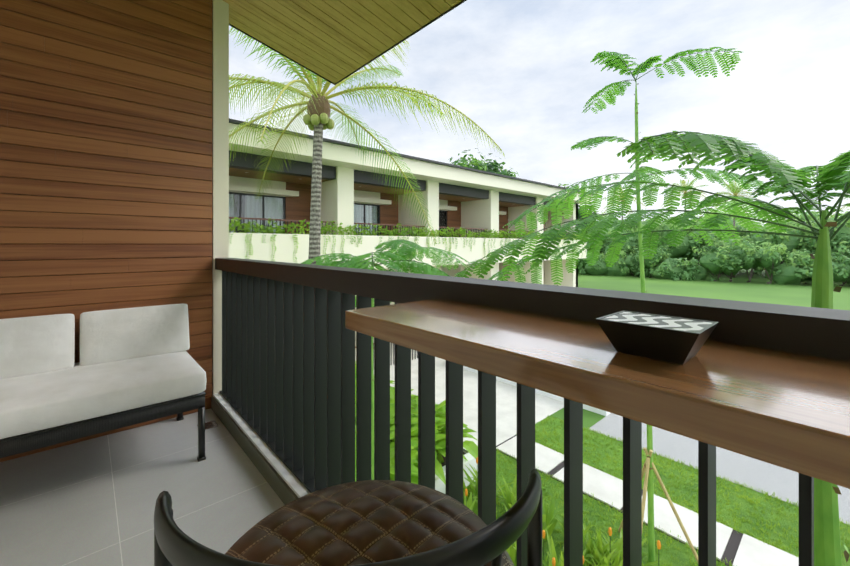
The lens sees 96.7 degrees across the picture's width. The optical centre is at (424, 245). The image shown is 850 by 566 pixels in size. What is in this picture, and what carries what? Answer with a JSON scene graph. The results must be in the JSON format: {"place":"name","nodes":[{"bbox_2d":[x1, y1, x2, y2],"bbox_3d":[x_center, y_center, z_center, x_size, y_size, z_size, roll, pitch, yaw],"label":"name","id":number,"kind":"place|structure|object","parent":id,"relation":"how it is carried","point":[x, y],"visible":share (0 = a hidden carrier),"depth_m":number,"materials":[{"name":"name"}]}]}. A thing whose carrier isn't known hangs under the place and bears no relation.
{"place":"outdoors","nodes":[
{"label":"outdoors","id":0,"kind":"place"},
{"bbox_2d":[0,408,283,565],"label":"balcony floor","id":1,"kind":"structure","parent":0,"point":[90,502],"depth_m":1.73,"materials":[{"name":"tile"}]},
{"bbox_2d":[0,303,206,461],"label":"sofa","id":2,"kind":"object","parent":1,"relation":"on","point":[135,365],"visible":1,"depth_m":1.92,"materials":[{"name":"fabric"}]},
{"bbox_2d":[197,420,218,429],"bbox_3d":[-1.374,1.140,2.390,0.100,0.004,0.100,0,0,-42],"label":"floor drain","id":3,"kind":"object","parent":1,"relation":"in","point":[210,424],"visible":0.67,"depth_m":2.39,"materials":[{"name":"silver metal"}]},
{"bbox_2d":[211,393,309,504],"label":"kerb","id":4,"kind":"structure","parent":1,"relation":"on","point":[284,483],"depth_m":1.93,"materials":[{"name":"white paint"}]},
{"bbox_2d":[220,271,813,565],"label":"rail balusters","id":5,"kind":"object","parent":4,"relation":"on","point":[287,392],"visible":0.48,"depth_m":1.32,"materials":[{"name":"black metal"}]},
{"bbox_2d":[215,258,849,361],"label":"rail top","id":6,"kind":"object","parent":5,"relation":"on","point":[818,332],"visible":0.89,"depth_m":0.70,"materials":[{"name":"black metal"}]},
{"bbox_2d":[345,299,849,488],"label":"bar counter","id":7,"kind":"object","parent":6,"relation":"attached to","point":[788,410],"visible":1,"depth_m":0.41,"materials":[{"name":"brown wood"}]},
{"bbox_2d":[596,311,718,364],"bbox_3d":[0.292,0.116,0.478,0.092,0.042,0.112,0,0,-42],"label":"decorative bowl","id":8,"kind":"object","parent":7,"relation":"on","point":[677,340],"visible":1,"depth_m":0.46,"materials":[{"name":"black metal"}]},
{"bbox_2d":[154,469,541,565],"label":"bar stool","id":9,"kind":"object","parent":1,"relation":"on","point":[379,523],"visible":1,"depth_m":0.49,"materials":[{"name":"leather"}]},
{"bbox_2d":[223,0,461,82],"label":"soffit slats","id":10,"kind":"object","parent":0,"point":[334,41],"visible":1,"depth_m":2.78,"materials":[{"name":"brown wood"}]},
{"bbox_2d":[229,0,466,84],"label":"trim","id":11,"kind":"structure","parent":10,"relation":"on","point":[431,21],"depth_m":3.01,"materials":[{"name":"black"}]},
{"bbox_2d":[229,118,593,333],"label":"opposite building","id":12,"kind":"structure","parent":0,"point":[354,192],"depth_m":14.34,"materials":[{"name":"beige paint"}]},
{"bbox_2d":[229,217,585,262],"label":"balcony plants","id":13,"kind":"object","parent":12,"relation":"attached to","point":[393,232],"visible":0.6,"depth_m":13.71,"materials":[{"name":"green plant"}]},
{"bbox_2d":[355,334,563,445],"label":"plaza paving","id":14,"kind":"structure","parent":0,"point":[506,411],"depth_m":10.80,"materials":[{"name":"concrete"}]},
{"bbox_2d":[229,28,504,264],"bbox_3d":[-2.660,-0.762,9.246,7.573,10.461,7.354,0,0,-15],"label":"coconut palm","id":15,"kind":"object","parent":14,"relation":"on","point":[316,119],"visible":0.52,"depth_m":8.92,"materials":[{"name":"green plant"}]},
{"bbox_2d":[355,343,417,365],"bbox_3d":[0.989,3.957,15.987,11.512,0.970,0.060,0,0,-42],"label":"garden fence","id":16,"kind":"object","parent":14,"relation":"on","point":[393,354],"visible":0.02,"depth_m":14.06,"materials":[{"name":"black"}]},
{"bbox_2d":[435,366,609,493],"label":"planter walls","id":17,"kind":"structure","parent":14,"relation":"on","point":[440,485],"depth_m":7.14,"materials":[{"name":"white paint"}]},
{"bbox_2d":[355,361,477,484],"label":"ground plants","id":18,"kind":"object","parent":17,"relation":"on","point":[471,447],"visible":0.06,"depth_m":6.97,"materials":[{"name":"green plant"}]},
{"bbox_2d":[229,0,849,225],"label":"sky","id":19,"kind":"structure","parent":0,"point":[522,71],"materials":[{"name":"white"}]},
{"bbox_2d":[496,434,798,565],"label":"slab path","id":20,"kind":"structure","parent":0,"point":[740,549],"depth_m":6.10,"materials":[{"name":"concrete"}]},
{"bbox_2d":[463,415,849,565],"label":"lawn","id":21,"kind":"structure","parent":0,"point":[683,555],"depth_m":6.45,"materials":[{"name":"green plant"}]},
{"bbox_2d":[300,239,468,479],"bbox_3d":[-0.713,2.185,5.016,2.721,4.517,2.718,0,0,13],"label":"young tree","id":22,"kind":"object","parent":21,"relation":"on","point":[404,253],"visible":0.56,"depth_m":4.74,"materials":[{"name":"green plant"}]},
{"bbox_2d":[463,457,667,565],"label":"ground plants","id":23,"kind":"object","parent":21,"relation":"on","point":[610,550],"visible":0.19,"depth_m":5.21,"materials":[{"name":"green plant"}]},
{"bbox_2d":[454,131,849,565],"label":"young tree","id":24,"kind":"object","parent":21,"relation":"on","point":[835,175],"visible":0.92,"depth_m":1.94,"materials":[{"name":"green plant"}]},
{"bbox_2d":[547,47,774,564],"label":"staked young tree","id":25,"kind":"object","parent":21,"relation":"on","point":[639,174],"visible":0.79,"depth_m":5.26,"materials":[{"name":"green plant"}]},
{"bbox_2d":[537,259,849,521],"bbox_3d":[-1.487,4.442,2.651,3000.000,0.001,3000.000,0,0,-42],"label":"ground","id":26,"kind":"structure","parent":0,"point":[757,289],"depth_m":38.08,"materials":[{"name":"green plant"}]},
{"bbox_2d":[212,0,228,395],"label":"corner column","id":27,"kind":"structure","parent":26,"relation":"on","point":[220,132],"depth_m":2.67,"materials":[{"name":"beige paint"}]},
{"bbox_2d":[447,148,518,177],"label":"tree","id":28,"kind":"object","parent":26,"relation":"on","point":[494,167],"visible":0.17,"depth_m":37.41,"materials":[{"name":"green plant"}]},
{"bbox_2d":[558,183,599,232],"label":"tree","id":29,"kind":"object","parent":26,"relation":"on","point":[579,213],"visible":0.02,"depth_m":41.22,"materials":[{"name":"green plant"}]},
{"bbox_2d":[578,253,603,270],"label":"field shrub","id":30,"kind":"object","parent":26,"relation":"on","point":[583,261],"visible":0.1,"depth_m":57.26,"materials":[{"name":"green plant"}]},
{"bbox_2d":[578,254,608,274],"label":"field shrub","id":31,"kind":"object","parent":26,"relation":"on","point":[595,269],"visible":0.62,"depth_m":56.09,"materials":[{"name":"green plant"}]},
{"bbox_2d":[578,223,609,250],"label":"tree","id":32,"kind":"object","parent":26,"relation":"on","point":[589,238],"visible":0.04,"depth_m":65.63,"materials":[{"name":"green plant"}]},
{"bbox_2d":[595,248,609,262],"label":"field shrub","id":33,"kind":"object","parent":26,"relation":"on","point":[601,257],"visible":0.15,"depth_m":58.19,"materials":[{"name":"green plant"}]},
{"bbox_2d":[589,222,628,254],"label":"tree","id":34,"kind":"object","parent":26,"relation":"on","point":[609,232],"visible":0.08,"depth_m":63.88,"materials":[{"name":"green plant"}]},
{"bbox_2d":[597,233,625,257],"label":"tree","id":35,"kind":"object","parent":26,"relation":"on","point":[606,247],"visible":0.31,"depth_m":62.33,"materials":[{"name":"green plant"}]},
{"bbox_2d":[607,220,626,232],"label":"tree","id":36,"kind":"object","parent":26,"relation":"on","point":[614,225],"visible":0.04,"depth_m":79.85,"materials":[{"name":"green plant"}]},
{"bbox_2d":[605,253,639,275],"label":"field shrub","id":37,"kind":"object","parent":26,"relation":"on","point":[614,270],"visible":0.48,"depth_m":54.86,"materials":[{"name":"green plant"}]},
{"bbox_2d":[600,187,645,229],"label":"palm","id":38,"kind":"object","parent":26,"relation":"on","point":[622,202],"visible":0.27,"depth_m":66.72,"materials":[{"name":"green plant"}]},
{"bbox_2d":[611,243,644,275],"bbox_3d":[30.251,2.067,55.424,6.314,4.961,4.982,0,0,2],"label":"field shrub","id":39,"kind":"object","parent":26,"relation":"on","point":[627,262],"visible":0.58,"depth_m":54.37,"materials":[{"name":"green plant"}]},
{"bbox_2d":[617,208,654,230],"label":"tree","id":40,"kind":"object","parent":26,"relation":"on","point":[643,219],"visible":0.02,"depth_m":76.81,"materials":[{"name":"green plant"}]},
{"bbox_2d":[605,220,670,254],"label":"tree","id":41,"kind":"object","parent":26,"relation":"on","point":[631,241],"visible":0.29,"depth_m":57.20,"materials":[{"name":"green plant"}]},
{"bbox_2d":[633,247,650,276],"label":"field shrub","id":42,"kind":"object","parent":26,"relation":"on","point":[647,275],"visible":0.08,"depth_m":53.55,"materials":[{"name":"green plant"}]},
{"bbox_2d":[629,241,672,277],"bbox_3d":[30.933,1.890,52.036,5.241,5.358,5.226,0,0,-27],"label":"field shrub","id":43,"kind":"object","parent":26,"relation":"on","point":[657,256],"visible":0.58,"depth_m":51.11,"materials":[{"name":"green plant"}]},
{"bbox_2d":[633,252,696,279],"bbox_3d":[32.874,2.826,50.756,7.347,4.781,5.732,0,0,-13],"label":"field shrub","id":44,"kind":"object","parent":26,"relation":"on","point":[671,266],"visible":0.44,"depth_m":49.47,"materials":[{"name":"green plant"}]},
{"bbox_2d":[634,220,705,260],"bbox_3d":[36.964,0.157,57.311,10.244,8.659,9.795,0,0,-42],"label":"tree","id":45,"kind":"object","parent":26,"relation":"on","point":[683,248],"visible":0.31,"depth_m":55.12,"materials":[{"name":"green plant"}]},
{"bbox_2d":[646,254,697,280],"bbox_3d":[32.924,3.078,50.450,6.174,4.688,6.047,0,0,-42],"label":"field shrub","id":46,"kind":"object","parent":26,"relation":"on","point":[685,275],"visible":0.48,"depth_m":48.40,"materials":[{"name":"green plant"}]},
{"bbox_2d":[662,178,707,260],"bbox_3d":[44.708,-3.522,65.200,7.378,15.979,7.221,0,0,-42],"label":"palm","id":47,"kind":"object","parent":26,"relation":"on","point":[683,182],"visible":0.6,"depth_m":64.50,"materials":[{"name":"green plant"}]},
{"bbox_2d":[679,218,704,260],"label":"tree","id":48,"kind":"object","parent":26,"relation":"on","point":[689,258],"depth_m":61.46,"materials":[{"name":"green plant"}]},
{"bbox_2d":[676,256,720,280],"bbox_3d":[35.034,3.160,49.180,5.576,4.167,5.616,0,0,-9],"label":"field shrub","id":49,"kind":"object","parent":26,"relation":"on","point":[702,273],"visible":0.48,"depth_m":48.01,"materials":[{"name":"green plant"}]},
{"bbox_2d":[682,218,750,274],"bbox_3d":[42.781,0.109,57.304,10.311,8.794,9.138,0,0,-1],"label":"tree","id":50,"kind":"object","parent":26,"relation":"on","point":[691,239],"visible":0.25,"depth_m":54.49,"materials":[{"name":"green plant"}]},
{"bbox_2d":[688,246,745,280],"bbox_3d":[35.889,2.249,46.891,5.602,4.637,5.026,0,0,26],"label":"field shrub","id":51,"kind":"object","parent":26,"relation":"on","point":[719,265],"visible":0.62,"depth_m":46.45,"materials":[{"name":"green plant"}]},
{"bbox_2d":[589,413,849,524],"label":"walkway","id":52,"kind":"structure","parent":26,"relation":"on","point":[769,479],"depth_m":7.65,"materials":[{"name":"grey concrete"}]},
{"bbox_2d":[686,211,761,273],"bbox_3d":[46.846,-0.578,59.411,12.265,10.098,11.953,0,0,-42],"label":"tree","id":53,"kind":"object","parent":26,"relation":"on","point":[737,224],"depth_m":57.30,"materials":[{"name":"green plant"}]},
{"bbox_2d":[696,241,763,281],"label":"tree","id":54,"kind":"object","parent":26,"relation":"on","point":[736,261],"visible":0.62,"depth_m":45.38,"materials":[{"name":"green plant"}]},
{"bbox_2d":[702,235,760,277],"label":"tree","id":55,"kind":"object","parent":26,"relation":"on","point":[714,247],"visible":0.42,"depth_m":51.35,"materials":[{"name":"green plant"}]},
{"bbox_2d":[711,177,766,276],"bbox_3d":[43.562,-2.520,53.180,7.883,13.986,7.639,0,0,-42],"label":"palm","id":56,"kind":"object","parent":26,"relation":"on","point":[736,191],"visible":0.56,"depth_m":52.77,"materials":[{"name":"green plant"}]},
{"bbox_2d":[708,203,770,226],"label":"tree","id":57,"kind":"object","parent":26,"relation":"on","point":[720,209],"visible":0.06,"depth_m":67.41,"materials":[{"name":"green plant"}]},
{"bbox_2d":[738,241,765,281],"bbox_3d":[38.881,2.019,45.968,4.517,5.103,4.055,0,0,-26],"label":"field shrub","id":58,"kind":"object","parent":26,"relation":"on","point":[751,264],"visible":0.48,"depth_m":44.94,"materials":[{"name":"green plant"}]},
{"bbox_2d":[742,241,795,283],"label":"tree","id":59,"kind":"object","parent":26,"relation":"on","point":[768,258],"visible":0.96,"depth_m":43.40,"materials":[{"name":"green plant"}]},
{"bbox_2d":[735,216,816,263],"bbox_3d":[45.830,0.294,49.971,9.279,8.493,10.346,0,0,-42],"label":"tree","id":60,"kind":"object","parent":26,"relation":"on","point":[791,243],"visible":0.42,"depth_m":47.59,"materials":[{"name":"green plant"}]},
{"bbox_2d":[754,254,813,284],"bbox_3d":[41.380,2.933,43.058,5.369,3.972,5.471,0,0,28],"label":"field shrub","id":61,"kind":"object","parent":26,"relation":"on","point":[785,273],"visible":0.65,"depth_m":42.58,"materials":[{"name":"green plant"}]},
{"bbox_2d":[759,209,813,226],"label":"tree","id":62,"kind":"object","parent":26,"relation":"on","point":[798,214],"visible":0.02,"depth_m":62.99,"materials":[{"name":"green plant"}]},
{"bbox_2d":[788,249,812,283],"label":"field shrub","id":63,"kind":"object","parent":26,"relation":"on","point":[803,260],"visible":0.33,"depth_m":43.06,"materials":[{"name":"green plant"}]},
{"bbox_2d":[788,212,819,223],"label":"tree","id":64,"kind":"object","parent":26,"relation":"on","point":[817,218],"visible":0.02,"depth_m":60.85,"materials":[{"name":"green plant"}]},
{"bbox_2d":[786,210,842,239],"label":"tree","id":65,"kind":"object","parent":26,"relation":"on","point":[802,217],"visible":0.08,"depth_m":52.93,"materials":[{"name":"green plant"}]},
{"bbox_2d":[789,229,849,262],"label":"tree","id":66,"kind":"object","parent":26,"relation":"on","point":[804,243],"visible":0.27,"depth_m":46.89,"materials":[{"name":"green plant"}]},
{"bbox_2d":[798,251,848,279],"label":"field shrub","id":67,"kind":"object","parent":26,"relation":"on","point":[842,270],"visible":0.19,"depth_m":40.97,"materials":[{"name":"green plant"}]},
{"bbox_2d":[801,211,849,254],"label":"tree","id":68,"kind":"object","parent":26,"relation":"on","point":[843,233],"visible":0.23,"depth_m":46.28,"materials":[{"name":"green plant"}]},
{"bbox_2d":[831,254,849,285],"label":"field shrub","id":69,"kind":"object","parent":26,"relation":"on","point":[843,262],"visible":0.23,"depth_m":40.94,"materials":[{"name":"green plant"}]},
{"bbox_2d":[833,242,849,283],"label":"field shrub","id":70,"kind":"object","parent":26,"relation":"on","point":[843,250],"visible":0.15,"depth_m":42.29,"materials":[{"name":"green plant"}]},
{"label":"walls","id":71,"kind":"object","parent":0,"visible":0},
{"bbox_2d":[0,66,211,359],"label":"wall","id":72,"kind":"structure","parent":71,"relation":"attached to","point":[104,229],"depth_m":2.27,"materials":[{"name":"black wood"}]},
{"bbox_2d":[0,0,212,461],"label":"side wall planks","id":73,"kind":"object","parent":71,"relation":"attached to","point":[50,50],"visible":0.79,"depth_m":2.27,"materials":[{"name":"brown wood"}]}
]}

